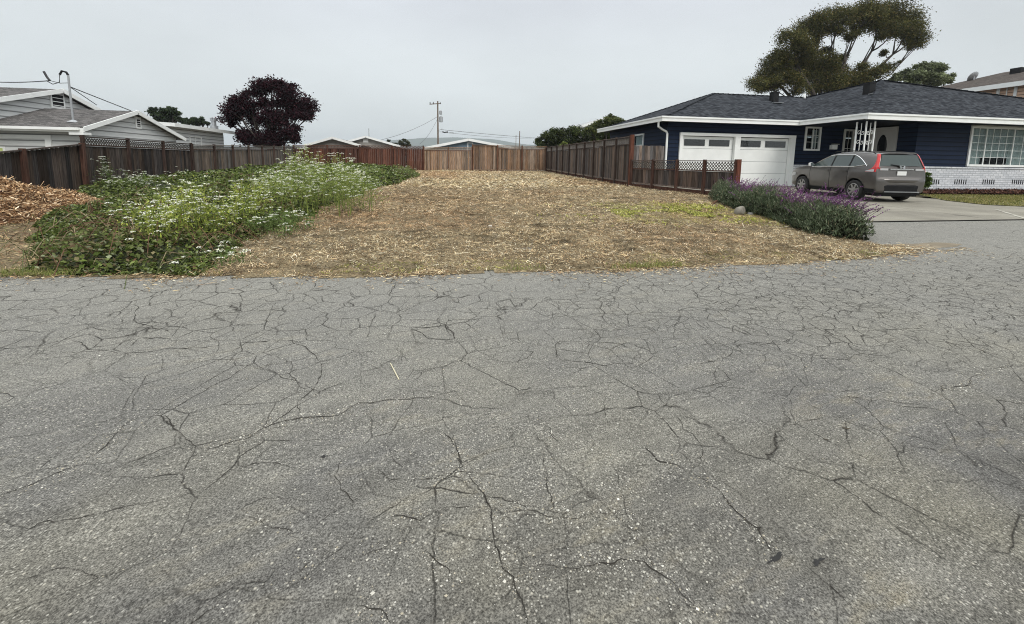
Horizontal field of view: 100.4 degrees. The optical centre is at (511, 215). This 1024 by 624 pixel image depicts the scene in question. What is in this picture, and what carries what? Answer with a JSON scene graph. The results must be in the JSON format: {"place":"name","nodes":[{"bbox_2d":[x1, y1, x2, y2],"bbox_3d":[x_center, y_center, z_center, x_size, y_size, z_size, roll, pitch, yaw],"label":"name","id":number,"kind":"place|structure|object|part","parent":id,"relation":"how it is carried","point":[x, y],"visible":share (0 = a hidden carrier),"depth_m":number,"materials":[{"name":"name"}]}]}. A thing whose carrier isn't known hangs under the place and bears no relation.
{"place":"outdoors","nodes":[
{"label":"outdoors","id":0,"kind":"place"},
{"bbox_2d":[295,137,540,161],"bbox_3d":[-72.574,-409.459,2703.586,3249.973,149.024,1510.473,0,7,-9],"label":"hills","id":1,"kind":"structure","parent":0,"point":[416,142],"depth_m":2501.10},
{"bbox_2d":[0,170,916,278],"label":"lot soil","id":2,"kind":"structure","parent":0,"point":[288,270],"depth_m":6.88,"materials":[{"name":"soil"}]},
{"bbox_2d":[0,175,100,225],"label":"wood chip pile","id":3,"kind":"object","parent":2,"relation":"on","point":[19,201],"visible":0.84,"depth_m":8.77,"materials":[{"name":"wood chips"}]},
{"bbox_2d":[0,220,142,276],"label":"ground litter","id":4,"kind":"object","parent":2,"relation":"on","point":[11,239],"visible":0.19,"depth_m":6.00,"materials":[{"name":"plant"}]},
{"bbox_2d":[85,156,123,185],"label":"flowering weed","id":5,"kind":"object","parent":2,"relation":"on","point":[106,171],"visible":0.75,"depth_m":13.27,"materials":[{"name":"green plant"}]},
{"bbox_2d":[98,170,164,188],"bbox_3d":[-11.431,-0.969,12.928,1.789,0.870,1.457,0,7,-9],"label":"flowering weed","id":6,"kind":"object","parent":2,"relation":"on","point":[134,181],"visible":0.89,"depth_m":12.95,"materials":[{"name":"green plant"}]},
{"bbox_2d":[101,191,195,230],"bbox_3d":[-5.556,0.018,6.648,1.292,0.790,1.351,5,8,27],"label":"flowering weed","id":7,"kind":"object","parent":2,"relation":"on","point":[160,205],"visible":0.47,"depth_m":6.62,"materials":[{"name":"green plant"}]},
{"bbox_2d":[109,175,243,247],"bbox_3d":[-4.875,-0.039,6.121,1.544,1.087,1.967,0,7,-9],"label":"flowering weed","id":8,"kind":"object","parent":2,"relation":"on","point":[182,201],"visible":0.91,"depth_m":6.21,"materials":[{"name":"green plant"}]},
{"bbox_2d":[0,162,419,288],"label":"brambles","id":9,"kind":"object","parent":2,"relation":"on","point":[195,264],"visible":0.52,"depth_m":7.10,"materials":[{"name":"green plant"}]},
{"bbox_2d":[172,240,256,268],"bbox_3d":[-3.729,0.535,5.293,0.836,0.361,0.866,7,10,42],"label":"flowering weed","id":10,"kind":"object","parent":2,"relation":"on","point":[223,256],"visible":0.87,"depth_m":5.30,"materials":[{"name":"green plant"}]},
{"bbox_2d":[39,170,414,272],"bbox_3d":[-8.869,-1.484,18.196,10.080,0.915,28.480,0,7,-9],"label":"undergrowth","id":11,"kind":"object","parent":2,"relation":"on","point":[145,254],"visible":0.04,"depth_m":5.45,"materials":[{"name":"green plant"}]},
{"bbox_2d":[210,178,282,225],"bbox_3d":[-4.861,-0.216,7.748,1.280,0.962,1.603,5,8,28],"label":"flowering weed","id":12,"kind":"object","parent":2,"relation":"on","point":[255,203],"visible":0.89,"depth_m":7.61,"materials":[{"name":"green plant"}]},
{"bbox_2d":[244,173,290,195],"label":"flowering weed","id":13,"kind":"object","parent":2,"relation":"on","point":[259,184],"visible":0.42,"depth_m":11.17,"materials":[{"name":"green plant"}]},
{"bbox_2d":[222,207,328,238],"bbox_3d":[-4.146,0.131,7.360,1.677,0.600,1.490,0,7,-9],"label":"flowering weed","id":14,"kind":"object","parent":2,"relation":"on","point":[285,219],"visible":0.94,"depth_m":7.32,"materials":[{"name":"green plant"}]},
{"bbox_2d":[250,144,391,218],"bbox_3d":[-4.573,-0.853,10.002,3.402,1.626,4.136,0,7,-9],"label":"flowering weed","id":15,"kind":"object","parent":2,"relation":"on","point":[296,180],"visible":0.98,"depth_m":9.64,"materials":[{"name":"green plant"}]},
{"bbox_2d":[357,166,382,172],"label":"flowering weed","id":16,"kind":"object","parent":2,"relation":"on","point":[369,171],"visible":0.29,"depth_m":20.70,"materials":[{"name":"green plant"}]},
{"bbox_2d":[389,165,420,177],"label":"flowering weed","id":17,"kind":"object","parent":2,"relation":"on","point":[407,168],"visible":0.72,"depth_m":22.93,"materials":[{"name":"green plant"}]},
{"bbox_2d":[0,249,885,276],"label":"edge grass","id":18,"kind":"structure","parent":2,"relation":"on","point":[44,272],"depth_m":4.96,"materials":[{"name":"green plant"}]},
{"bbox_2d":[523,200,789,228],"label":"weeds","id":19,"kind":"object","parent":2,"relation":"on","point":[682,208],"visible":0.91,"depth_m":10.68,"materials":[{"name":"green plant"}]},
{"bbox_2d":[734,206,745,214],"bbox_3d":[5.682,-0.093,10.669,0.320,0.310,0.235,-6,10,-43],"label":"rock","id":20,"kind":"object","parent":2,"relation":"on","point":[740,210],"visible":0.77,"depth_m":10.56,"materials":[{"name":"beige stone"}]},
{"bbox_2d":[708,174,889,239],"bbox_3d":[6.644,-0.502,11.117,1.711,1.083,7.568,2,7,8],"label":"sage hedge","id":21,"kind":"object","parent":2,"relation":"on","point":[815,214],"visible":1,"depth_m":8.83,"materials":[{"name":"green plant"}]},
{"bbox_2d":[0,220,1023,623],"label":"road","id":22,"kind":"structure","parent":0,"point":[946,512],"depth_m":2.15,"materials":[{"name":"grey asphalt"}]},
{"bbox_2d":[0,168,998,303],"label":"straw","id":23,"kind":"object","parent":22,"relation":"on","point":[504,175],"visible":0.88,"depth_m":7.91,"materials":[{"name":"beige plant"}]},
{"bbox_2d":[4,281,1015,622],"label":"road crack","id":24,"kind":"object","parent":22,"relation":"on","point":[460,461],"visible":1,"depth_m":1.89,"materials":[{"name":"black asphalt"}]},
{"bbox_2d":[0,274,1023,623],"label":"grit","id":25,"kind":"object","parent":22,"relation":"on","point":[496,510],"visible":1,"depth_m":1.69,"materials":[{"name":"gravel"}]},
{"bbox_2d":[768,552,781,562],"bbox_3d":[0.961,1.248,1.555,0.090,0.001,0.019,-3,8,-28],"label":"tar spot","id":26,"kind":"object","parent":22,"relation":"on","point":[777,557],"visible":1,"depth_m":1.56,"materials":[{"name":"grey asphalt"}]},
{"bbox_2d":[814,558,824,565],"bbox_3d":[1.110,1.251,1.548,0.067,0.001,0.018,-3,8,-30],"label":"tar spot","id":27,"kind":"object","parent":22,"relation":"on","point":[816,561],"visible":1,"depth_m":1.55,"materials":[{"name":"grey asphalt"}]},
{"bbox_2d":[882,242,961,250],"bbox_3d":[6.826,0.517,7.152,2.030,0.015,0.494,-1,7,-12],"label":"dirt patch","id":28,"kind":"object","parent":22,"relation":"on","point":[935,245],"visible":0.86,"depth_m":7.26,"materials":[{"name":"brown soil"}]},
{"bbox_2d":[0,0,1023,147],"label":"sky","id":29,"kind":"structure","parent":0,"point":[499,68],"materials":[{"name":"grey"}]},
{"bbox_2d":[304,161,1023,222],"bbox_3d":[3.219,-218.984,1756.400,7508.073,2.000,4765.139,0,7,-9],"label":"ground","id":30,"kind":"structure","parent":0,"point":[919,196],"depth_m":18.62,"materials":[{"name":"grey concrete"}]},
{"bbox_2d":[0,143,89,190],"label":"wooden fence","id":31,"kind":"object","parent":30,"relation":"on","point":[60,167],"visible":0.56,"depth_m":11.97,"materials":[{"name":"brown wood"}]},
{"bbox_2d":[0,87,186,152],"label":"grey house","id":32,"kind":"structure","parent":30,"relation":"on","point":[33,118],"depth_m":20.99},
{"bbox_2d":[0,138,44,152],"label":"garage door","id":33,"kind":"structure","parent":32,"relation":"in","point":[6,144],"depth_m":19.43,"materials":[{"name":"grey"}]},
{"bbox_2d":[42,70,76,121],"bbox_3d":[-21.162,-5.579,20.040,1.240,2.434,0.500,0,7,-9],"label":"service mast","id":34,"kind":"object","parent":32,"relation":"on","point":[69,89],"visible":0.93,"depth_m":20.01,"materials":[{"name":"metal"}]},
{"bbox_2d":[0,80,47,82],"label":"overhead cable","id":35,"kind":"object","parent":34,"relation":"attached to","point":[22,82],"visible":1,"depth_m":21.29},
{"bbox_2d":[72,87,130,110],"bbox_3d":[-21.125,-5.987,22.031,0.042,0.703,3.994,0,7,-10],"label":"overhead cable","id":36,"kind":"object","parent":34,"relation":"attached to","point":[100,98],"visible":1,"depth_m":21.86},
{"bbox_2d":[79,135,193,183],"bbox_3d":[-13.641,-1.853,15.983,0.125,1.966,5.880,0,7,-9],"label":"wooden fence","id":37,"kind":"object","parent":30,"relation":"on","point":[131,157],"visible":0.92,"depth_m":15.30,"materials":[{"name":"brown wood"}]},
{"bbox_2d":[144,106,182,122],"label":"cypress tree","id":38,"kind":"object","parent":30,"relation":"on","point":[169,114],"visible":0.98,"depth_m":56.64,"materials":[{"name":"green plant"}]},
{"bbox_2d":[177,116,210,127],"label":"cypress tree","id":39,"kind":"object","parent":30,"relation":"on","point":[196,121],"visible":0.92,"depth_m":60.59,"materials":[{"name":"green plant"}]},
{"bbox_2d":[159,117,234,148],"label":"white house","id":40,"kind":"structure","parent":30,"relation":"on","point":[199,135],"depth_m":32.68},
{"bbox_2d":[189,136,201,144],"bbox_3d":[-23.936,-5.545,32.295,0.120,0.930,1.622,0,7,-9],"label":"window","id":41,"kind":"structure","parent":40,"relation":"in","point":[189,136],"depth_m":32.23,"materials":[{"name":"white paint"}]},
{"bbox_2d":[192,144,294,172],"bbox_3d":[-15.198,-3.275,25.326,0.130,2.181,13.340,0,7,-9],"label":"wooden fence","id":42,"kind":"object","parent":30,"relation":"on","point":[211,157],"visible":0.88,"depth_m":22.85,"materials":[{"name":"brown wood"}]},
{"bbox_2d":[211,74,320,147],"bbox_3d":[-20.802,-8.099,36.408,8.792,8.231,4.482,2,7,7],"label":"plum tree","id":43,"kind":"object","parent":30,"relation":"on","point":[235,109],"visible":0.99,"depth_m":35.54,"materials":[{"name":"purple plant"}]},
{"bbox_2d":[306,137,368,156],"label":"house","id":44,"kind":"structure","parent":30,"relation":"on","point":[331,141],"depth_m":44.26,"materials":[{"name":"white"}]},
{"bbox_2d":[293,145,423,169],"bbox_3d":[-11.602,-4.384,32.628,9.550,2.137,0.135,0,7,-9],"label":"wooden fence","id":45,"kind":"object","parent":30,"relation":"on","point":[367,155],"visible":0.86,"depth_m":32.71,"materials":[{"name":"brown wood"}]},
{"bbox_2d":[347,129,403,164],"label":"house","id":46,"kind":"structure","parent":30,"relation":"on","point":[367,141],"depth_m":50.62,"materials":[{"name":"white paint"}]},
{"bbox_2d":[398,138,410,146],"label":"tree","id":47,"kind":"object","parent":30,"relation":"on","point":[402,143],"visible":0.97,"depth_m":83.94,"materials":[{"name":"green plant"}]},
{"bbox_2d":[429,101,442,143],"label":"utility pole","id":48,"kind":"object","parent":30,"relation":"on","point":[440,119],"visible":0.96,"depth_m":68.52,"materials":[{"name":"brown wood"}]},
{"bbox_2d":[424,147,472,170],"bbox_3d":[-5.042,-4.425,33.719,3.840,2.076,0.130,0,7,-9],"label":"wooden fence","id":49,"kind":"object","parent":30,"relation":"on","point":[459,160],"visible":0.86,"depth_m":33.72,"materials":[{"name":"brown wood"}]},
{"bbox_2d":[422,139,510,168],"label":"house","id":50,"kind":"structure","parent":30,"relation":"on","point":[465,143],"depth_m":41.55,"materials":[{"name":"white paint"}]},
{"bbox_2d":[472,144,546,170],"bbox_3d":[-0.182,-4.565,34.512,6.090,2.273,0.130,0,7,-9],"label":"wooden fence","id":51,"kind":"object","parent":30,"relation":"on","point":[482,155],"visible":0.96,"depth_m":34.50,"materials":[{"name":"brown wood"}]},
{"bbox_2d":[533,125,594,151],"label":"evergreen shrub","id":52,"kind":"object","parent":30,"relation":"on","point":[552,136],"visible":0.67,"depth_m":42.81,"materials":[{"name":"green plant"}]},
{"bbox_2d":[564,118,604,150],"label":"house","id":53,"kind":"structure","parent":30,"relation":"on","point":[584,125],"depth_m":49.53,"materials":[{"name":"white"}]},
{"bbox_2d":[546,135,634,185],"bbox_3d":[4.143,-3.390,27.216,0.170,2.560,15.925,0,7,-9],"label":"wooden fence","id":54,"kind":"object","parent":30,"relation":"on","point":[607,162],"visible":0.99,"depth_m":23.82,"materials":[{"name":"brown wood"}]},
{"bbox_2d":[582,113,625,145],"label":"evergreen shrub","id":55,"kind":"object","parent":30,"relation":"on","point":[610,119],"visible":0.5,"depth_m":40.06,"materials":[{"name":"green plant"}]},
{"bbox_2d":[632,145,664,185],"bbox_3d":[6.405,-2.353,20.319,1.920,1.971,0.077,0,7,-9],"label":"wooden fence","id":56,"kind":"object","parent":30,"relation":"on","point":[642,152],"visible":0.41,"depth_m":20.29,"materials":[{"name":"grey wood"}]},
{"bbox_2d":[629,159,741,194],"bbox_3d":[6.668,-1.488,17.191,0.203,1.560,5.338,-3,8,-27],"label":"wooden fence","id":57,"kind":"object","parent":30,"relation":"on","point":[703,179],"visible":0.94,"depth_m":16.95,"materials":[{"name":"brown wood"}]},
{"bbox_2d":[597,80,1023,193],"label":"blue house","id":58,"kind":"structure","parent":30,"relation":"on","point":[947,135],"depth_m":20.41,"materials":[{"name":"blue wood"}]},
{"bbox_2d":[634,133,643,144],"bbox_3d":[6.979,-4.128,23.392,0.241,0.680,1.320,0,7,-9],"label":"window","id":59,"kind":"structure","parent":58,"relation":"in","point":[639,138],"depth_m":23.47,"materials":[{"name":"white glass"}]},
{"bbox_2d":[681,136,732,171],"bbox_3d":[9.526,-2.656,20.986,2.760,2.414,0.090,0,7,-9],"label":"garage door","id":60,"kind":"structure","parent":58,"relation":"in","point":[712,148],"depth_m":20.91,"materials":[{"name":"white paint"}]},
{"bbox_2d":[739,138,787,185],"bbox_3d":[12.569,-2.675,21.491,2.790,2.414,0.090,0,7,-9],"label":"garage door","id":61,"kind":"structure","parent":58,"relation":"in","point":[768,155],"depth_m":21.47,"materials":[{"name":"white paint"}]},
{"bbox_2d":[803,127,821,150],"bbox_3d":[15.237,-3.916,21.711,0.920,1.200,0.241,0,7,-9],"label":"window","id":62,"kind":"structure","parent":58,"relation":"in","point":[814,132],"depth_m":21.67,"materials":[{"name":"white paint"}]},
{"bbox_2d":[829,145,837,148],"bbox_3d":[16.438,-3.519,21.750,0.340,0.270,0.255,0,7,-9],"label":"mailbox","id":63,"kind":"object","parent":58,"relation":"attached to","point":[833,146],"visible":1,"depth_m":21.74,"materials":[{"name":"white paint"}]},
{"bbox_2d":[841,129,854,152],"bbox_3d":[17.340,-3.366,22.071,0.620,2.160,0.120,0,7,-9],"label":"window","id":64,"kind":"structure","parent":58,"relation":"in","point":[853,130],"depth_m":21.99,"materials":[{"name":"paint"}]},
{"bbox_2d":[870,129,894,150],"bbox_3d":[17.892,-2.739,20.721,0.080,2.790,1.120,0,7,-9],"label":"front door","id":65,"kind":"structure","parent":58,"relation":"in","point":[883,140],"depth_m":20.55,"materials":[{"name":"paint"}]},
{"bbox_2d":[966,126,1023,166],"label":"window","id":66,"kind":"structure","parent":58,"relation":"in","point":[989,146],"depth_m":20.02,"materials":[{"name":"white glass"}]},
{"bbox_2d":[740,0,940,96],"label":"eucalyptus tree","id":67,"kind":"object","parent":30,"relation":"on","point":[802,61],"visible":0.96,"depth_m":45.27,"materials":[{"name":"green plant"}]},
{"bbox_2d":[886,61,956,85],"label":"round tree","id":68,"kind":"object","parent":30,"relation":"on","point":[931,73],"visible":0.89,"depth_m":43.64,"materials":[{"name":"green plant"}]},
{"bbox_2d":[941,67,1023,168],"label":"orange house","id":69,"kind":"structure","parent":30,"relation":"on","point":[1011,82],"depth_m":29.73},
{"bbox_2d":[967,71,978,80],"bbox_3d":[35.961,-10.549,33.345,0.840,1.324,0.420,0,7,-9],"label":"satellite dish","id":70,"kind":"object","parent":69,"relation":"attached to","point":[973,75],"visible":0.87,"depth_m":33.19,"materials":[{"name":"metal"}]},
{"bbox_2d":[996,86,1017,96],"bbox_3d":[33.199,-8.266,28.635,0.120,1.030,1.069,0,7,-9],"label":"window","id":71,"kind":"structure","parent":69,"relation":"in","point":[1015,87],"depth_m":28.21,"materials":[{"name":"white paint"}]},
{"bbox_2d":[662,186,1023,221],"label":"driveway","id":72,"kind":"structure","parent":0,"point":[911,208],"depth_m":12.50,"materials":[{"name":"concrete"}]},
{"bbox_2d":[792,150,924,199],"bbox_3d":[12.815,-1.593,16.189,2.128,1.721,4.412,1,8,-1],"label":"parked car","id":73,"kind":"object","parent":72,"relation":"on","point":[897,175],"visible":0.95,"depth_m":14.55,"materials":[{"name":"grey paint"}]},
{"bbox_3d":[12.033,-2.109,16.458,0.154,0.426,0.940,1,8,-1],"label":"side window","id":74,"kind":"part","parent":73,"relation":"part of","materials":[{"name":"grey glass"}]},
{"bbox_3d":[12.055,-2.001,15.549,0.157,0.401,0.770,1,8,-1],"label":"side window","id":75,"kind":"part","parent":73,"relation":"part of","materials":[{"name":"grey glass"}]},
{"bbox_3d":[12.066,-1.897,14.777,0.148,0.376,0.670,1,8,-1],"label":"side window","id":76,"kind":"part","parent":73,"relation":"part of","materials":[{"name":"grey glass"}]},
{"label":"rear window","id":77,"kind":"part","parent":73,"relation":"part of","materials":[{"name":"grey glass"}]},
{"bbox_2d":[867,201,1019,221],"bbox_3d":[26.303,-0.780,18.308,42.100,0.236,10.958,0,7,-9],"label":"driveway joint","id":78,"kind":"object","parent":72,"relation":"on","point":[955,214],"visible":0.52,"depth_m":10.48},
{"bbox_2d":[886,210,1023,217],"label":"pale joint","id":79,"kind":"object","parent":72,"relation":"on","point":[999,210],"visible":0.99,"depth_m":11.68,"materials":[{"name":"grey concrete"}]},
{"bbox_2d":[920,193,1023,206],"bbox_3d":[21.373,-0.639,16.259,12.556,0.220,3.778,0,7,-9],"label":"lawn grass","id":80,"kind":"structure","parent":0,"point":[1014,199],"depth_m":15.69,"materials":[{"name":"green plant"}]},
{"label":"bark bed","id":81,"kind":"structure","parent":0,"visible":0},
{"bbox_2d":[923,172,933,189],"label":"ball shrub","id":82,"kind":"object","parent":81,"relation":"on","point":[928,180],"visible":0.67,"depth_m":18.51,"materials":[{"name":"green plant"}]},
{"bbox_2d":[922,188,1023,193],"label":"bark chips","id":83,"kind":"object","parent":81,"relation":"on","point":[968,190],"visible":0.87,"depth_m":18.50,"materials":[{"name":"wood"}]}
]}

